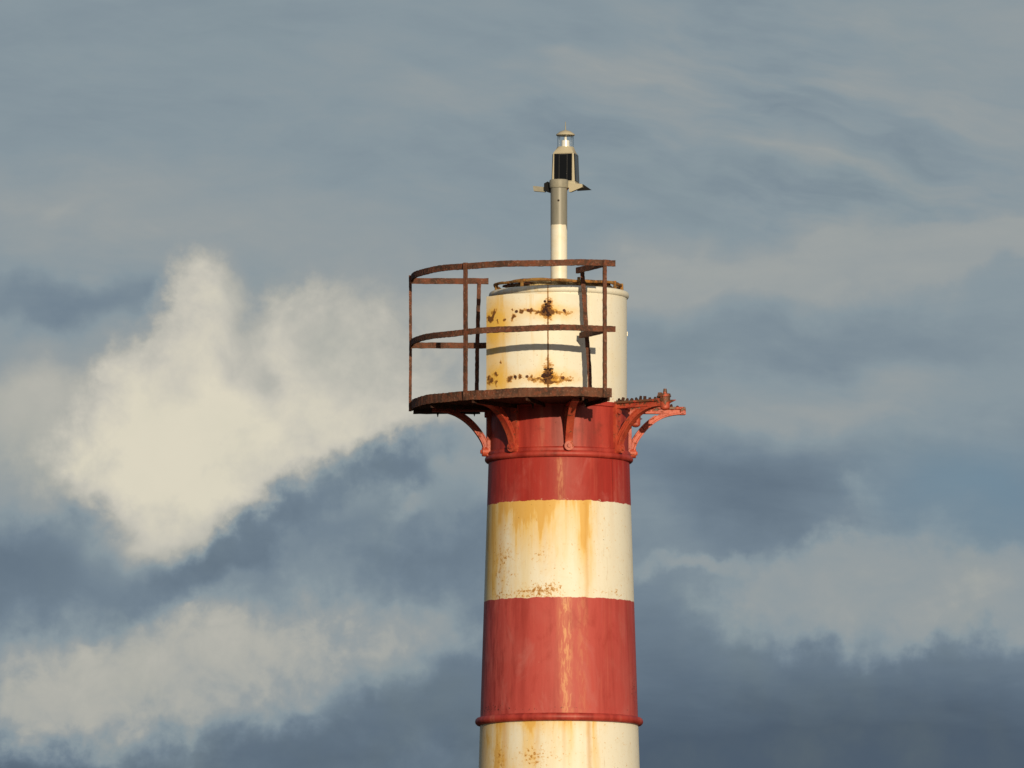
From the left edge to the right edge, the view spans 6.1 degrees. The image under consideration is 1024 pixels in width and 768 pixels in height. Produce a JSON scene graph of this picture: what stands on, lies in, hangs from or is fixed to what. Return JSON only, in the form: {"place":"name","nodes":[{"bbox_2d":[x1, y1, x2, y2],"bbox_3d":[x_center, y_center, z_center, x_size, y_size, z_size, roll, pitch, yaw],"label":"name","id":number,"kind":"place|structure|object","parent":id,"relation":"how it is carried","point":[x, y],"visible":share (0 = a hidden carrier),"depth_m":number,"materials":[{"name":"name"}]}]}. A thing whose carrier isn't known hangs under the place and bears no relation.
{"place":"outdoors","nodes":[
{"label":"outdoors","id":0,"kind":"place"},
{"bbox_2d":[0,0,1023,767],"label":"sky","id":1,"kind":"structure","parent":0,"point":[231,535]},
{"bbox_2d":[409,179,685,767],"bbox_3d":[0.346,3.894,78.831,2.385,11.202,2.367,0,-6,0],"label":"lighthouse","id":2,"kind":"object","parent":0,"point":[563,413],"visible":1,"depth_m":78.63,"materials":[{"name":"paint"}]},
{"bbox_2d":[533,122,590,192],"bbox_3d":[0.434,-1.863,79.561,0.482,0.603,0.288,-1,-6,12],"label":"solar beacon","id":3,"kind":"object","parent":2,"relation":"on","point":[565,161],"visible":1,"depth_m":79.50,"materials":[{"name":"plastic"}]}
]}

